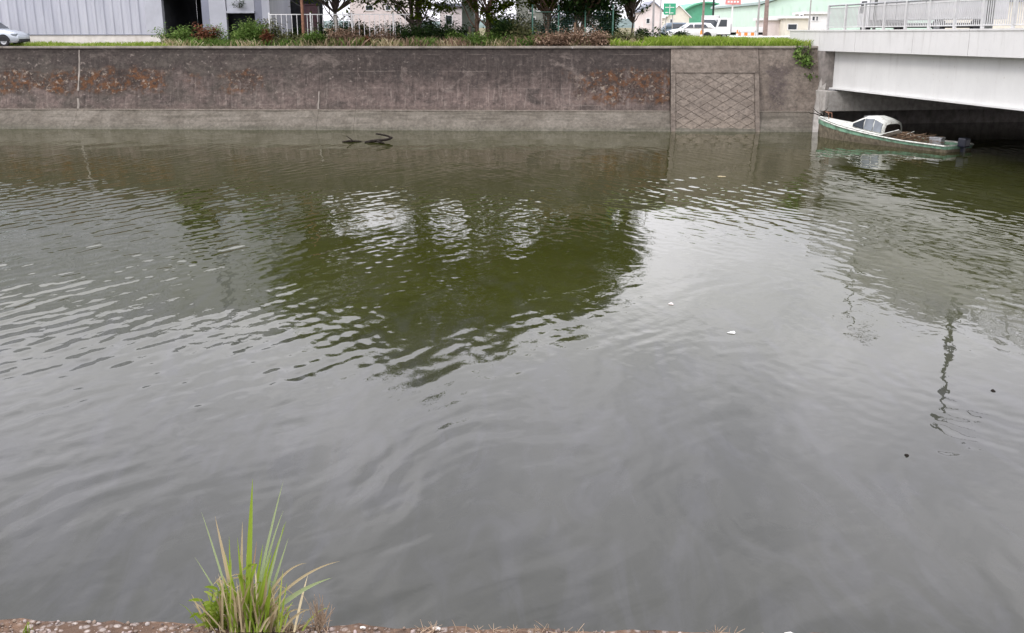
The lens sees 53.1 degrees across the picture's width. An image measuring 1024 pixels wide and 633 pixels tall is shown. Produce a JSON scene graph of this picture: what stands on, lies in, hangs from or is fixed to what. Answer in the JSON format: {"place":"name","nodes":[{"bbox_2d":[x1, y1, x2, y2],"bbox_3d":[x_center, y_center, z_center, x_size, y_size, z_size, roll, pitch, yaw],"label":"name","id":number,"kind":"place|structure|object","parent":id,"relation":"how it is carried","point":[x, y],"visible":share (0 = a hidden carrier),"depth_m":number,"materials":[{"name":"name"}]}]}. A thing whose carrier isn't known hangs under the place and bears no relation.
{"place":"outdoors","nodes":[
{"label":"outdoors","id":0,"kind":"place"},
{"bbox_2d":[0,40,168,45],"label":"grass","id":1,"kind":"structure","parent":0,"point":[57,43],"depth_m":58.29,"materials":[{"name":"green plant"}]},
{"bbox_2d":[0,23,29,45],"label":"parked car","id":2,"kind":"object","parent":1,"relation":"on","point":[8,36],"visible":0.96,"depth_m":57.75,"materials":[{"name":"silver metal"}]},
{"bbox_2d":[0,619,680,632],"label":"gravel","id":3,"kind":"structure","parent":0,"point":[181,631],"depth_m":2.65,"materials":[{"name":"grey gravel"}]},
{"bbox_2d":[0,618,815,632],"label":"quay wall","id":4,"kind":"structure","parent":0,"point":[117,627],"depth_m":2.65,"materials":[{"name":"concrete"}]},
{"bbox_2d":[23,621,29,632],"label":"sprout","id":5,"kind":"object","parent":4,"relation":"on","point":[25,629],"visible":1,"depth_m":2.64,"materials":[{"name":"green plant"}]},
{"bbox_2d":[188,582,229,628],"bbox_3d":[-0.770,0.748,2.633,0.116,0.153,0.098,-7,17,-24],"label":"leafy weed","id":6,"kind":"object","parent":4,"relation":"on","point":[215,617],"visible":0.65,"depth_m":2.62,"materials":[{"name":"green plant"}]},
{"bbox_2d":[181,479,338,632],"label":"grass tuft","id":7,"kind":"object","parent":4,"relation":"on","point":[250,606],"visible":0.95,"depth_m":2.60,"materials":[{"name":"green grass blades"},{"name":"dry straw"}]},
{"bbox_2d":[279,606,314,632],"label":"dry tuft","id":8,"kind":"object","parent":4,"relation":"on","point":[290,624],"visible":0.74,"depth_m":2.64,"materials":[{"name":"plant"}]},
{"bbox_2d":[302,594,333,632],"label":"dry tuft","id":9,"kind":"object","parent":4,"relation":"on","point":[320,618],"visible":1,"depth_m":2.64,"materials":[{"name":"beige plant"}]},
{"bbox_2d":[237,619,743,632],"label":"dry moss","id":10,"kind":"object","parent":4,"relation":"on","point":[514,629],"visible":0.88,"depth_m":2.64,"materials":[{"name":"beige plant"}]},
{"bbox_2d":[162,28,727,45],"bbox_3d":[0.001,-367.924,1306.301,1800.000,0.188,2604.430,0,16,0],"label":"bank ground","id":11,"kind":"structure","parent":0,"point":[482,31],"depth_m":280.62,"materials":[{"name":"soil"}]},
{"bbox_2d":[0,0,323,43],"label":"warehouse","id":12,"kind":"structure","parent":11,"relation":"on","point":[90,21],"depth_m":61.50,"materials":[{"name":"grey metal"}]},
{"bbox_2d":[208,0,229,40],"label":"door panel","id":13,"kind":"structure","parent":12,"relation":"in","point":[217,8],"depth_m":61.35,"materials":[{"name":"grey metal"}]},
{"bbox_2d":[232,0,243,7],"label":"hanging plant","id":14,"kind":"object","parent":12,"relation":"hanging from","point":[233,4],"visible":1,"depth_m":60.93,"materials":[{"name":"grey plant"}]},
{"bbox_2d":[147,22,195,42],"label":"weed clump","id":15,"kind":"object","parent":11,"relation":"on","point":[181,33],"visible":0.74,"depth_m":59.08,"materials":[{"name":"green plant"}]},
{"bbox_2d":[189,21,224,41],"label":"weed clump","id":16,"kind":"object","parent":11,"relation":"on","point":[204,34],"visible":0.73,"depth_m":58.87,"materials":[{"name":"brown plant"}]},
{"bbox_2d":[197,18,275,44],"bbox_3d":[-15.975,-16.232,59.372,4.583,2.305,3.729,0,16,0],"label":"bush","id":17,"kind":"object","parent":11,"relation":"on","point":[243,29],"visible":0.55,"depth_m":58.87,"materials":[{"name":"green plant"}]},
{"bbox_2d":[227,22,274,45],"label":"bush","id":18,"kind":"object","parent":11,"relation":"on","point":[260,31],"visible":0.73,"depth_m":58.47,"materials":[{"name":"green plant"}]},
{"bbox_2d":[258,29,273,45],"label":"weed clump","id":19,"kind":"object","parent":11,"relation":"on","point":[266,35],"visible":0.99,"depth_m":57.84,"materials":[{"name":"brown plant"}]},
{"bbox_2d":[249,17,285,40],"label":"bush","id":20,"kind":"object","parent":11,"relation":"on","point":[277,31],"visible":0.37,"depth_m":59.55,"materials":[{"name":"green plant"}]},
{"bbox_2d":[273,29,304,43],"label":"weed clump","id":21,"kind":"object","parent":11,"relation":"on","point":[288,36],"visible":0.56,"depth_m":58.30,"materials":[{"name":"green plant"}]},
{"bbox_2d":[285,20,301,35],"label":"tall shrub","id":22,"kind":"object","parent":11,"relation":"on","point":[299,30],"visible":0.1,"depth_m":62.55,"materials":[{"name":"green plant"}]},
{"bbox_2d":[300,0,304,36],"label":"steel post","id":23,"kind":"object","parent":11,"relation":"on","point":[302,16],"visible":0.59,"depth_m":58.48,"materials":[{"name":"brown metal"}]},
{"bbox_2d":[303,4,319,33],"bbox_3d":[-11.768,-17.253,60.384,0.900,2.240,0.720,0,16,0],"label":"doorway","id":24,"kind":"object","parent":11,"relation":"on","point":[309,8],"visible":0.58,"depth_m":59.97,"materials":[{"name":"black"}]},
{"bbox_2d":[301,29,325,45],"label":"weed clump","id":25,"kind":"object","parent":11,"relation":"on","point":[310,37],"visible":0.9,"depth_m":57.77,"materials":[{"name":"green plant"}]},
{"bbox_2d":[289,0,371,26],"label":"tree","id":26,"kind":"object","parent":11,"relation":"on","point":[334,9],"visible":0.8,"depth_m":60.08,"materials":[{"name":"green plant"}]},
{"bbox_2d":[310,17,353,39],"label":"bush","id":27,"kind":"object","parent":11,"relation":"on","point":[320,28],"visible":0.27,"depth_m":59.39,"materials":[{"name":"green plant"}]},
{"bbox_2d":[333,16,337,35],"bbox_3d":[-10.139,-16.385,59.070,0.234,1.841,0.234,0,16,0],"label":"concrete post","id":28,"kind":"object","parent":11,"relation":"on","point":[335,22],"visible":0.57,"depth_m":58.87,"materials":[{"name":"grey concrete"}]},
{"bbox_2d":[268,13,409,41],"bbox_3d":[-9.957,-16.651,59.663,8.379,2.028,0.105,0,16,0],"label":"picket fence","id":29,"kind":"object","parent":11,"relation":"on","point":[351,14],"visible":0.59,"depth_m":59.46,"materials":[{"name":"white metal"}]},
{"bbox_2d":[323,22,365,42],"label":"weed clump","id":30,"kind":"object","parent":11,"relation":"on","point":[344,33],"visible":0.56,"depth_m":58.05,"materials":[{"name":"brown plant"}]},
{"bbox_2d":[321,10,367,33],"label":"tall shrub","id":31,"kind":"object","parent":11,"relation":"on","point":[358,22],"visible":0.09,"depth_m":62.39,"materials":[{"name":"green plant"}]},
{"bbox_2d":[359,35,370,44],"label":"weed clump","id":32,"kind":"object","parent":11,"relation":"on","point":[365,39],"visible":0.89,"depth_m":57.72,"materials":[{"name":"green plant"}]},
{"bbox_2d":[347,21,391,37],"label":"tall shrub","id":33,"kind":"object","parent":11,"relation":"on","point":[366,28],"visible":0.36,"depth_m":61.61,"materials":[{"name":"green plant"}]},
{"bbox_2d":[361,25,400,44],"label":"weed clump","id":34,"kind":"object","parent":11,"relation":"on","point":[384,33],"visible":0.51,"depth_m":58.43,"materials":[{"name":"brown plant"}]},
{"bbox_2d":[350,0,414,33],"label":"house","id":35,"kind":"structure","parent":11,"relation":"on","point":[360,10],"depth_m":84.43,"materials":[{"name":"grey metal"}]},
{"bbox_2d":[365,5,372,10],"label":"window","id":36,"kind":"structure","parent":35,"relation":"in","point":[370,8],"depth_m":84.25,"materials":[{"name":"white paint"}]},
{"bbox_2d":[342,0,461,31],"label":"tree","id":37,"kind":"object","parent":11,"relation":"on","point":[418,7],"visible":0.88,"depth_m":59.26,"materials":[{"name":"green plant"}]},
{"bbox_2d":[161,34,643,45],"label":"undergrowth","id":38,"kind":"object","parent":11,"relation":"on","point":[213,41],"visible":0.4,"depth_m":57.80,"materials":[{"name":"green plant"}]},
{"bbox_2d":[378,18,432,37],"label":"tall shrub","id":39,"kind":"object","parent":11,"relation":"on","point":[391,26],"visible":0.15,"depth_m":61.12,"materials":[{"name":"green plant"}]},
{"bbox_2d":[386,18,437,40],"bbox_3d":[-5.570,-16.180,58.805,3.230,1.976,3.142,-11,19,-34],"label":"bush","id":40,"kind":"object","parent":11,"relation":"on","point":[411,32],"visible":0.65,"depth_m":58.57,"materials":[{"name":"green plant"}]},
{"bbox_2d":[415,9,457,38],"bbox_3d":[-4.636,-17.144,61.322,3.100,2.448,2.376,0,16,0],"label":"tall shrub","id":41,"kind":"object","parent":11,"relation":"on","point":[427,20],"visible":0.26,"depth_m":60.93,"materials":[{"name":"green plant"}]},
{"bbox_2d":[436,3,461,29],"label":"shed","id":42,"kind":"structure","parent":11,"relation":"on","point":[457,17],"depth_m":76.77,"materials":[{"name":"white paint"}]},
{"bbox_2d":[445,15,452,24],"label":"window","id":43,"kind":"structure","parent":42,"relation":"in","point":[449,16],"depth_m":76.77,"materials":[{"name":"grey glass"}]},
{"bbox_2d":[429,19,477,39],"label":"bush","id":44,"kind":"object","parent":11,"relation":"on","point":[448,31],"visible":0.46,"depth_m":58.98,"materials":[{"name":"green plant"}]},
{"bbox_2d":[440,28,471,44],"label":"weed clump","id":45,"kind":"object","parent":11,"relation":"on","point":[456,35],"visible":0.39,"depth_m":57.89,"materials":[{"name":"green plant"}]},
{"bbox_2d":[462,0,474,36],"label":"panel wall","id":46,"kind":"structure","parent":11,"relation":"on","point":[465,17],"depth_m":63.35,"materials":[{"name":"grey metal"}]},
{"bbox_2d":[442,0,530,37],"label":"tree","id":47,"kind":"object","parent":11,"relation":"on","point":[489,8],"visible":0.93,"depth_m":58.99,"materials":[{"name":"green plant"}]},
{"bbox_2d":[457,27,519,45],"bbox_3d":[-1.340,-15.602,57.802,3.615,1.568,2.682,-4,16,-13],"label":"weed clump","id":48,"kind":"object","parent":11,"relation":"on","point":[476,37],"visible":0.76,"depth_m":57.41,"materials":[{"name":"green plant"}]},
{"bbox_2d":[484,6,527,40],"bbox_3d":[-0.563,-16.372,58.752,2.740,2.722,2.713,4,16,13],"label":"bush","id":49,"kind":"object","parent":11,"relation":"on","point":[500,26],"visible":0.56,"depth_m":58.14,"materials":[{"name":"green plant"}]},
{"bbox_2d":[483,8,529,29],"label":"tall shrub","id":50,"kind":"object","parent":11,"relation":"on","point":[514,15],"visible":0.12,"depth_m":60.96,"materials":[{"name":"green plant"}]},
{"bbox_2d":[498,13,541,40],"bbox_3d":[0.383,-16.156,58.170,2.998,2.096,2.638,0,16,0],"label":"bush","id":51,"kind":"object","parent":11,"relation":"on","point":[520,30],"visible":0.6,"depth_m":57.90,"materials":[{"name":"green plant"}]},
{"bbox_2d":[508,30,545,45],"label":"weed clump","id":52,"kind":"object","parent":11,"relation":"on","point":[526,37],"visible":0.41,"depth_m":57.27,"materials":[{"name":"green plant"}]},
{"bbox_2d":[516,0,546,32],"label":"block house","id":53,"kind":"structure","parent":11,"relation":"on","point":[536,16],"depth_m":69.05,"materials":[{"name":"grey concrete"}]},
{"bbox_2d":[522,16,561,36],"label":"tall shrub","id":54,"kind":"object","parent":11,"relation":"on","point":[538,26],"visible":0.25,"depth_m":60.62,"materials":[{"name":"green plant"}]},
{"bbox_2d":[521,0,569,36],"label":"tree","id":55,"kind":"object","parent":11,"relation":"on","point":[545,5],"visible":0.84,"depth_m":59.44,"materials":[{"name":"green plant"}]},
{"bbox_2d":[526,25,580,45],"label":"bush","id":56,"kind":"object","parent":11,"relation":"on","point":[559,38],"visible":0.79,"depth_m":56.60,"materials":[{"name":"brown plant"}]},
{"bbox_2d":[539,12,578,36],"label":"tall shrub","id":57,"kind":"object","parent":11,"relation":"on","point":[567,25],"visible":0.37,"depth_m":60.49,"materials":[{"name":"green plant"}]},
{"bbox_2d":[532,5,613,37],"bbox_3d":[3.508,-16.785,59.309,4.735,2.450,0.177,0,16,0],"label":"fence","id":58,"kind":"object","parent":11,"relation":"on","point":[612,11],"visible":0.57,"depth_m":59.21,"materials":[{"name":"metal"}]},
{"bbox_2d":[552,15,614,34],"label":"garage","id":59,"kind":"structure","parent":11,"relation":"on","point":[578,22],"depth_m":80.74,"materials":[{"name":"white paint"}]},
{"bbox_2d":[546,0,629,36],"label":"tree","id":60,"kind":"object","parent":11,"relation":"on","point":[577,7],"visible":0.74,"depth_m":59.23,"materials":[{"name":"green plant"}]},
{"bbox_2d":[567,25,614,45],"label":"bush","id":61,"kind":"object","parent":11,"relation":"on","point":[594,38],"visible":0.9,"depth_m":56.67,"materials":[{"name":"brown plant"}]},
{"bbox_2d":[580,7,622,35],"bbox_3d":[5.310,-17.110,60.349,2.808,2.425,2.867,0,16,0],"label":"tall shrub","id":62,"kind":"object","parent":11,"relation":"on","point":[603,24],"visible":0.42,"depth_m":59.91,"materials":[{"name":"green plant"}]},
{"bbox_2d":[596,28,625,40],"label":"weed clump","id":63,"kind":"object","parent":11,"relation":"on","point":[613,37],"visible":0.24,"depth_m":57.11,"materials":[{"name":"green plant"}]},
{"bbox_2d":[611,29,648,39],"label":"weed clump","id":64,"kind":"object","parent":11,"relation":"on","point":[629,36],"visible":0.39,"depth_m":57.77,"materials":[{"name":"green plant"}]},
{"bbox_2d":[619,0,650,34],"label":"tree","id":65,"kind":"object","parent":11,"relation":"on","point":[631,9],"visible":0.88,"depth_m":63.08,"materials":[{"name":"brown plant"}]},
{"bbox_2d":[631,26,662,37],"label":"bush","id":66,"kind":"object","parent":11,"relation":"on","point":[639,31],"visible":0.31,"depth_m":59.40,"materials":[{"name":"green plant"}]},
{"bbox_2d":[634,1,663,36],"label":"house","id":67,"kind":"structure","parent":11,"relation":"on","point":[644,20],"depth_m":115.34,"materials":[{"name":"white paint"}]},
{"bbox_2d":[652,0,654,35],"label":"utility pole","id":68,"kind":"object","parent":11,"relation":"on","point":[653,13],"visible":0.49,"depth_m":72.88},
{"bbox_2d":[659,0,661,31],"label":"utility pole","id":69,"kind":"object","parent":11,"relation":"on","point":[660,15],"visible":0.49,"depth_m":88.22,"materials":[{"name":"white metal"}]},
{"bbox_2d":[663,3,675,32],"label":"road sign","id":70,"kind":"object","parent":11,"relation":"on","point":[669,8],"visible":0.85,"depth_m":91.94,"materials":[{"name":"green metal"}]},
{"bbox_2d":[652,22,691,36],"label":"bush","id":71,"kind":"object","parent":11,"relation":"on","point":[681,33],"visible":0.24,"depth_m":63.22,"materials":[{"name":"green plant"}]},
{"bbox_2d":[661,22,685,33],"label":"parked car","id":72,"kind":"object","parent":11,"relation":"on","point":[677,25],"visible":0.05,"depth_m":99.29,"materials":[{"name":"white paint"}]},
{"bbox_2d":[662,4,691,26],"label":"shed","id":73,"kind":"structure","parent":11,"relation":"on","point":[682,15],"depth_m":129.59,"materials":[{"name":"white paint"}]},
{"bbox_2d":[665,23,715,36],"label":"parked car","id":74,"kind":"object","parent":11,"relation":"on","point":[693,29],"visible":0.38,"depth_m":85.93,"materials":[{"name":"white paint"}]},
{"bbox_2d":[680,1,719,22],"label":"arched hall","id":75,"kind":"structure","parent":11,"relation":"on","point":[693,11],"depth_m":167.74,"materials":[{"name":"green metal"}]},
{"bbox_2d":[693,19,700,22],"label":"door","id":76,"kind":"structure","parent":75,"relation":"in","point":[694,20],"depth_m":168.06,"materials":[{"name":"green metal"}]},
{"bbox_2d":[701,0,704,35],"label":"utility pole","id":77,"kind":"object","parent":11,"relation":"on","point":[703,11],"visible":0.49,"depth_m":78.65,"materials":[{"name":"metal"}]},
{"bbox_2d":[701,15,719,24],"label":"box truck","id":78,"kind":"object","parent":11,"relation":"on","point":[709,19],"visible":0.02,"depth_m":93.94,"materials":[{"name":"white paint"}]},
{"bbox_2d":[712,0,714,14],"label":"pole","id":79,"kind":"object","parent":11,"relation":"on","point":[713,7],"depth_m":133.97,"materials":[{"name":"grey metal"}]},
{"bbox_2d":[725,0,740,35],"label":"shop sign","id":80,"kind":"object","parent":11,"relation":"on","point":[732,2],"visible":0.84,"depth_m":112.80,"materials":[{"name":"white metal"}]},
{"bbox_2d":[713,18,762,36],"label":"light truck","id":81,"kind":"object","parent":11,"relation":"on","point":[723,26],"visible":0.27,"depth_m":91.60,"materials":[{"name":"white paint"}]},
{"bbox_2d":[738,30,757,35],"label":"barrier","id":82,"kind":"object","parent":11,"relation":"on","point":[755,33],"visible":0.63,"depth_m":77.08,"materials":[{"name":"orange plastic"}]},
{"bbox_2d":[756,0,759,35],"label":"utility pole","id":83,"kind":"object","parent":11,"relation":"on","point":[757,30],"visible":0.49,"depth_m":86.34,"materials":[{"name":"concrete"}]},
{"bbox_2d":[728,36,789,38],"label":"guard rail","id":84,"kind":"object","parent":11,"relation":"on","point":[763,36],"visible":0.2,"depth_m":68.50,"materials":[{"name":"white metal"}]},
{"bbox_2d":[762,0,768,35],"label":"utility pole","id":85,"kind":"object","parent":11,"relation":"on","point":[765,22],"visible":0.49,"depth_m":80.53,"materials":[{"name":"metal"}]},
{"bbox_2d":[753,18,780,35],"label":"shed","id":86,"kind":"structure","parent":11,"relation":"on","point":[773,26],"depth_m":96.29,"materials":[{"name":"white paint"}]},
{"bbox_2d":[769,14,811,35],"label":"shed","id":87,"kind":"structure","parent":11,"relation":"on","point":[799,22],"depth_m":94.26,"materials":[{"name":"white paint"}]},
{"bbox_2d":[787,24,797,29],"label":"window","id":88,"kind":"structure","parent":87,"relation":"in","point":[789,26],"depth_m":94.26,"materials":[{"name":"grey glass"}]},
{"bbox_2d":[792,12,826,31],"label":"shed","id":89,"kind":"structure","parent":11,"relation":"on","point":[818,20],"depth_m":99.96,"materials":[{"name":"white paint"}]},
{"bbox_2d":[808,0,811,29],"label":"utility pole","id":90,"kind":"object","parent":11,"relation":"on","point":[809,15],"visible":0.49,"depth_m":82.47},
{"bbox_2d":[711,0,933,35],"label":"factory","id":91,"kind":"structure","parent":11,"relation":"on","point":[745,12],"depth_m":119.95,"materials":[{"name":"white metal"}]},
{"bbox_2d":[789,0,1023,129],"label":"bridge","id":92,"kind":"structure","parent":11,"relation":"on","point":[904,75],"depth_m":47.31,"materials":[{"name":"concrete"}]},
{"bbox_2d":[872,0,877,29],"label":"street lamp","id":93,"kind":"object","parent":92,"relation":"on","point":[873,28],"visible":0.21,"depth_m":50.10,"materials":[{"name":"metal"}]},
{"bbox_2d":[857,0,1008,29],"bbox_3d":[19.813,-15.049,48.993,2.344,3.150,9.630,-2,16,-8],"label":"bridge railing","id":94,"kind":"object","parent":92,"relation":"on","point":[934,27],"visible":0.27,"depth_m":46.76,"materials":[{"name":"white galvanised steel"}]},
{"bbox_2d":[984,0,994,28],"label":"street lamp","id":95,"kind":"object","parent":92,"relation":"on","point":[986,27],"visible":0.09,"depth_m":40.99,"materials":[{"name":"metal"}]},
{"bbox_2d":[945,0,1023,30],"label":"house","id":96,"kind":"structure","parent":11,"relation":"on","point":[1019,26],"depth_m":86.51,"materials":[{"name":"grey metal"}]},
{"bbox_2d":[196,0,724,20],"label":"sky","id":97,"kind":"structure","parent":0,"point":[680,2],"materials":[{"name":"white"}]},
{"bbox_2d":[0,122,1023,632],"bbox_3d":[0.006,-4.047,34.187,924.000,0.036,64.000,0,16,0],"label":"water","id":98,"kind":"structure","parent":0,"point":[488,380],"depth_m":16.43,"materials":[{"name":"liquid"}]},
{"bbox_2d":[342,133,392,143],"bbox_3d":[-7.016,-8.666,50.007,2.366,0.517,1.112,6,17,21],"label":"driftwood","id":99,"kind":"object","parent":98,"relation":"in","point":[377,140],"visible":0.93,"depth_m":49.96,"materials":[{"name":"brown wood"}]},
{"bbox_2d":[0,46,825,131],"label":"canal wall","id":100,"kind":"structure","parent":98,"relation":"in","point":[635,88],"depth_m":56.31,"materials":[{"name":"concrete"}]},
{"bbox_2d":[793,43,817,80],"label":"ivy","id":101,"kind":"object","parent":100,"relation":"attached to","point":[805,60],"visible":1,"depth_m":55.11,"materials":[{"name":"green plant"}]},
{"bbox_2d":[818,111,973,152],"bbox_3d":[17.994,-8.626,49.083,2.160,1.882,8.577,-9,19,-31],"label":"boat","id":102,"kind":"object","parent":98,"relation":"on","point":[871,129],"visible":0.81,"depth_m":48.85,"materials":[{"name":"green paint"}]},
{"bbox_2d":[809,107,829,116],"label":"dead branch","id":103,"kind":"object","parent":102,"relation":"on","point":[820,113],"visible":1,"depth_m":51.86,"materials":[{"name":"brown wood"}]},
{"bbox_2d":[881,130,901,136],"bbox_3d":[17.864,-8.618,48.251,0.900,0.030,0.340,-10,-23,43],"label":"cabin board","id":104,"kind":"object","parent":102,"relation":"on","point":[891,133],"visible":0.8,"depth_m":48.21,"materials":[{"name":"white paint"}]},
{"bbox_2d":[888,131,951,143],"bbox_3d":[18.832,-8.289,47.624,1.975,0.712,3.042,-8,18,-27],"label":"reed debris","id":105,"kind":"object","parent":102,"relation":"in","point":[917,138],"visible":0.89,"depth_m":47.42,"materials":[{"name":"brown plant"}]},
{"bbox_2d":[929,136,945,144],"bbox_3d":[19.405,-8.014,46.756,0.440,0.360,0.600,-15,21,-42],"label":"crate","id":106,"kind":"object","parent":102,"relation":"on","point":[938,139],"visible":0.84,"depth_m":46.57,"materials":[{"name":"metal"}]},
{"bbox_2d":[608,34,813,45],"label":"grass","id":107,"kind":"structure","parent":0,"point":[688,40],"depth_m":56.24,"materials":[{"name":"green plant"}]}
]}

